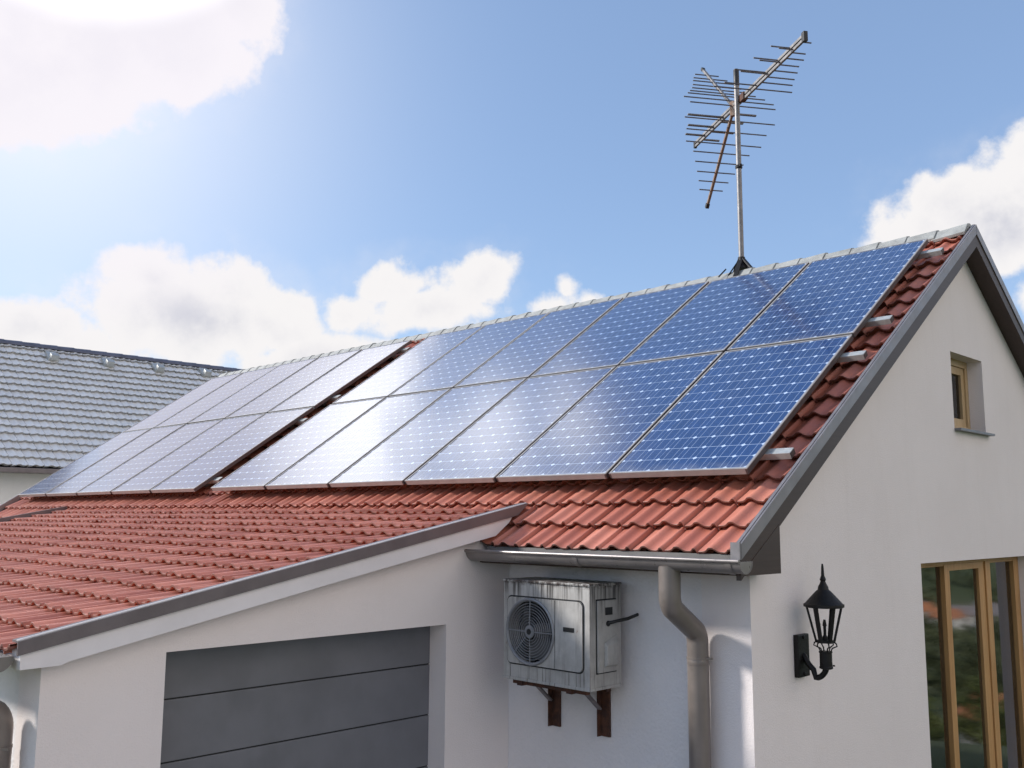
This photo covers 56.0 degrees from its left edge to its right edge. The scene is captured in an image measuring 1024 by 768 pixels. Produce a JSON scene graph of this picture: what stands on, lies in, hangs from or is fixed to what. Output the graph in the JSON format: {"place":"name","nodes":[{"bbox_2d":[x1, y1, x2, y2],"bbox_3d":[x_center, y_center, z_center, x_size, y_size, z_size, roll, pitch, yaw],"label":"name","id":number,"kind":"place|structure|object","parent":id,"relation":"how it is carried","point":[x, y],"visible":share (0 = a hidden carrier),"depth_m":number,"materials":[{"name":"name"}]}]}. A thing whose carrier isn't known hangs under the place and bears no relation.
{"place":"outdoors","nodes":[
{"label":"outdoors","id":0,"kind":"place"},
{"bbox_2d":[0,0,1023,368],"label":"sky","id":1,"kind":"structure","parent":0,"point":[239,184],"materials":[{"name":"blue"}]},
{"bbox_3d":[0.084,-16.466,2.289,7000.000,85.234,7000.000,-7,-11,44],"label":"ground","id":2,"kind":"structure","parent":0,"visible":0},
{"bbox_2d":[0,339,242,504],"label":"neighbour house","id":3,"kind":"structure","parent":2,"relation":"on","point":[61,407],"depth_m":21.74,"materials":[{"name":"grey tile"}]},
{"bbox_2d":[0,502,527,767],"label":"garage","id":4,"kind":"structure","parent":2,"relation":"on","point":[302,638],"depth_m":5.41,"materials":[{"name":"white paint"}]},
{"bbox_2d":[160,626,429,767],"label":"garage door","id":5,"kind":"structure","parent":4,"relation":"in","point":[357,700],"depth_m":5.28,"materials":[{"name":"grey metal"}]},
{"bbox_2d":[0,223,1023,767],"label":"house","id":6,"kind":"structure","parent":2,"relation":"on","point":[890,495],"depth_m":6.11,"materials":[{"name":"white paint"}]},
{"bbox_2d":[203,477,222,487],"bbox_3d":[-4.784,1.237,11.599,5.143,0.102,0.096,-7,-11,44],"label":"mounting rail","id":7,"kind":"object","parent":6,"relation":"attached to","point":[216,480],"visible":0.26,"depth_m":9.86,"materials":[{"name":"metal"}]},
{"bbox_2d":[18,428,150,496],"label":"solar panel","id":8,"kind":"object","parent":7,"relation":"attached to","point":[43,487],"visible":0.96,"depth_m":13.31,"materials":[{"name":"glass"}]},
{"bbox_2d":[46,424,184,495],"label":"solar panel","id":9,"kind":"object","parent":7,"relation":"attached to","point":[74,485],"visible":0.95,"depth_m":12.62,"materials":[{"name":"glass"}]},
{"bbox_2d":[77,419,222,494],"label":"solar panel","id":10,"kind":"object","parent":7,"relation":"attached to","point":[110,481],"visible":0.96,"depth_m":11.92,"materials":[{"name":"glass"}]},
{"bbox_2d":[111,413,264,493],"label":"solar panel","id":11,"kind":"object","parent":7,"relation":"attached to","point":[148,479],"visible":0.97,"depth_m":11.22,"materials":[{"name":"glass"}]},
{"bbox_2d":[150,407,313,492],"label":"solar panel","id":12,"kind":"object","parent":7,"relation":"attached to","point":[216,461],"visible":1,"depth_m":10.49,"materials":[{"name":"glass"}]},
{"bbox_2d":[288,418,307,428],"bbox_3d":[-4.085,0.663,12.393,5.143,0.102,0.096,-7,-11,44],"label":"mounting rail","id":13,"kind":"object","parent":6,"relation":"attached to","point":[301,421],"visible":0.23,"depth_m":10.65,"materials":[{"name":"metal"}]},
{"bbox_2d":[322,395,341,405],"bbox_3d":[-3.778,0.411,12.741,5.143,0.102,0.096,-7,-11,44],"label":"mounting rail","id":14,"kind":"object","parent":6,"relation":"attached to","point":[336,397],"visible":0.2,"depth_m":10.99,"materials":[{"name":"metal"}]},
{"bbox_2d":[123,372,242,431],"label":"solar panel","id":15,"kind":"object","parent":14,"relation":"attached to","point":[158,417],"visible":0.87,"depth_m":14.46,"materials":[{"name":"glass"}]},
{"bbox_2d":[154,366,276,427],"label":"solar panel","id":16,"kind":"object","parent":14,"relation":"attached to","point":[186,415],"visible":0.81,"depth_m":13.76,"materials":[{"name":"glass"}]},
{"bbox_2d":[188,357,317,423],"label":"solar panel","id":17,"kind":"object","parent":14,"relation":"attached to","point":[239,399],"visible":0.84,"depth_m":13.06,"materials":[{"name":"glass"}]},
{"bbox_2d":[226,349,361,418],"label":"solar panel","id":18,"kind":"object","parent":14,"relation":"attached to","point":[288,387],"visible":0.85,"depth_m":12.36,"materials":[{"name":"glass"}]},
{"bbox_2d":[268,340,411,412],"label":"solar panel","id":19,"kind":"object","parent":14,"relation":"attached to","point":[317,393],"visible":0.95,"depth_m":11.63,"materials":[{"name":"glass"}]},
{"bbox_2d":[390,347,409,358],"bbox_3d":[-3.079,-0.162,13.534,5.143,0.102,0.096,-7,-11,44],"label":"mounting rail","id":20,"kind":"object","parent":6,"relation":"attached to","point":[403,350],"visible":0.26,"depth_m":11.78,"materials":[{"name":"metal"}]},
{"bbox_2d":[503,577,638,737],"bbox_3d":[0.320,1.603,5.639,0.829,0.892,0.376,-7,-11,44],"label":"air conditioner","id":21,"kind":"object","parent":6,"relation":"attached to","point":[562,634],"visible":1,"depth_m":5.50,"materials":[{"name":"white metal"}]},
{"bbox_2d":[684,31,811,276],"bbox_3d":[2.305,-2.271,9.318,0.956,2.580,2.432,4,-9,-23],"label":"antenna","id":22,"kind":"object","parent":6,"relation":"on","point":[732,111],"visible":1,"depth_m":9.40,"materials":[{"name":"metal"}]},
{"bbox_2d":[760,448,795,459],"bbox_3d":[-0.629,0.695,7.547,6.201,0.102,0.096,-7,-11,44],"label":"mounting rail","id":23,"kind":"object","parent":6,"relation":"attached to","point":[779,453],"visible":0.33,"depth_m":5.42,"materials":[{"name":"metal"}]},
{"bbox_2d":[211,397,385,490],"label":"solar panel","id":24,"kind":"object","parent":23,"relation":"attached to","point":[261,470],"visible":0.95,"depth_m":9.60,"materials":[{"name":"glass"}]},
{"bbox_2d":[265,388,450,488],"bbox_3d":[-1.411,0.501,8.987,0.974,0.038,1.669,-7,23,44],"label":"solar panel","id":25,"kind":"object","parent":23,"relation":"attached to","point":[325,464],"visible":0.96,"depth_m":8.90,"materials":[{"name":"glass"}]},
{"bbox_2d":[329,378,525,486],"bbox_3d":[-0.698,0.408,8.291,0.974,0.039,1.669,-8,23,44],"label":"solar panel","id":26,"kind":"object","parent":23,"relation":"attached to","point":[401,455],"visible":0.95,"depth_m":8.20,"materials":[{"name":"glass"}]},
{"bbox_2d":[405,366,615,484],"bbox_3d":[0.015,0.315,7.596,0.974,0.040,1.669,-7,24,44],"label":"solar panel","id":27,"kind":"object","parent":23,"relation":"attached to","point":[493,443],"visible":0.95,"depth_m":7.50,"materials":[{"name":"glass"}]},
{"bbox_2d":[496,352,722,481],"bbox_3d":[0.727,0.222,6.901,0.974,0.040,1.669,-7,24,44],"label":"solar panel","id":28,"kind":"object","parent":23,"relation":"attached to","point":[603,427],"visible":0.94,"depth_m":6.80,"materials":[{"name":"glass"}]},
{"bbox_2d":[609,334,853,477],"bbox_3d":[1.440,0.129,6.206,0.974,0.040,1.669,-7,23,44],"label":"solar panel","id":29,"kind":"object","parent":23,"relation":"attached to","point":[733,412],"visible":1,"depth_m":6.09,"materials":[{"name":"glass"}]},
{"bbox_2d":[793,564,844,680],"bbox_3d":[1.692,1.306,5.287,0.263,0.630,0.216,-7,-11,44],"label":"wall lantern","id":30,"kind":"object","parent":6,"relation":"attached to","point":[822,596],"depth_m":5.25,"materials":[{"name":"black metal"}]},
{"bbox_2d":[836,350,867,362],"bbox_3d":[0.070,0.121,8.340,6.201,0.102,0.096,-7,-11,44],"label":"mounting rail","id":31,"kind":"object","parent":6,"relation":"attached to","point":[853,356],"visible":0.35,"depth_m":6.22,"materials":[{"name":"metal"}]},
{"bbox_2d":[863,315,893,327],"bbox_3d":[0.377,-0.131,8.689,6.201,0.102,0.096,-7,-11,44],"label":"mounting rail","id":32,"kind":"object","parent":6,"relation":"attached to","point":[879,321],"visible":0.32,"depth_m":6.57,"materials":[{"name":"metal"}]},
{"bbox_2d":[332,325,484,403],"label":"solar panel","id":33,"kind":"object","parent":32,"relation":"attached to","point":[402,370],"visible":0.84,"depth_m":10.75,"materials":[{"name":"glass"}]},
{"bbox_2d":[389,312,548,396],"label":"solar panel","id":34,"kind":"object","parent":32,"relation":"attached to","point":[457,364],"visible":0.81,"depth_m":10.04,"materials":[{"name":"glass"}]},
{"bbox_2d":[454,297,622,387],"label":"solar panel","id":35,"kind":"object","parent":32,"relation":"attached to","point":[532,350],"visible":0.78,"depth_m":9.34,"materials":[{"name":"glass"}]},
{"bbox_2d":[530,281,708,376],"bbox_3d":[0.999,-0.494,8.714,0.974,0.040,1.669,-7,24,44],"label":"solar panel","id":36,"kind":"object","parent":32,"relation":"attached to","point":[619,333],"visible":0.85,"depth_m":8.64,"materials":[{"name":"glass"}]},
{"bbox_2d":[620,262,808,364],"bbox_3d":[1.712,-0.586,8.019,0.974,0.038,1.669,-7,23,44],"label":"solar panel","id":37,"kind":"object","parent":32,"relation":"attached to","point":[719,315],"visible":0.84,"depth_m":7.94,"materials":[{"name":"glass"}]},
{"bbox_2d":[727,238,928,350],"bbox_3d":[2.425,-0.679,7.324,0.974,0.038,1.669,-7,23,44],"label":"solar panel","id":38,"kind":"object","parent":32,"relation":"attached to","point":[842,295],"visible":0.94,"depth_m":7.23,"materials":[{"name":"glass"}]},
{"bbox_2d":[916,247,944,259],"bbox_3d":[1.075,-0.704,9.481,6.201,0.102,0.096,-7,-11,44],"label":"mounting rail","id":39,"kind":"object","parent":6,"relation":"attached to","point":[932,252],"visible":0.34,"depth_m":7.36,"materials":[{"name":"metal"}]},
{"bbox_2d":[950,358,994,435],"bbox_3d":[3.579,0.093,7.664,0.225,0.610,0.737,-7,-11,44],"label":"window","id":40,"kind":"structure","parent":6,"relation":"in","point":[961,410],"depth_m":7.84,"materials":[{"name":"brown wood"}]},
{"bbox_2d":[921,556,1023,767],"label":"glazed door","id":41,"kind":"structure","parent":6,"relation":"in","point":[974,649],"depth_m":7.58,"materials":[{"name":"brown wood"}]}
]}

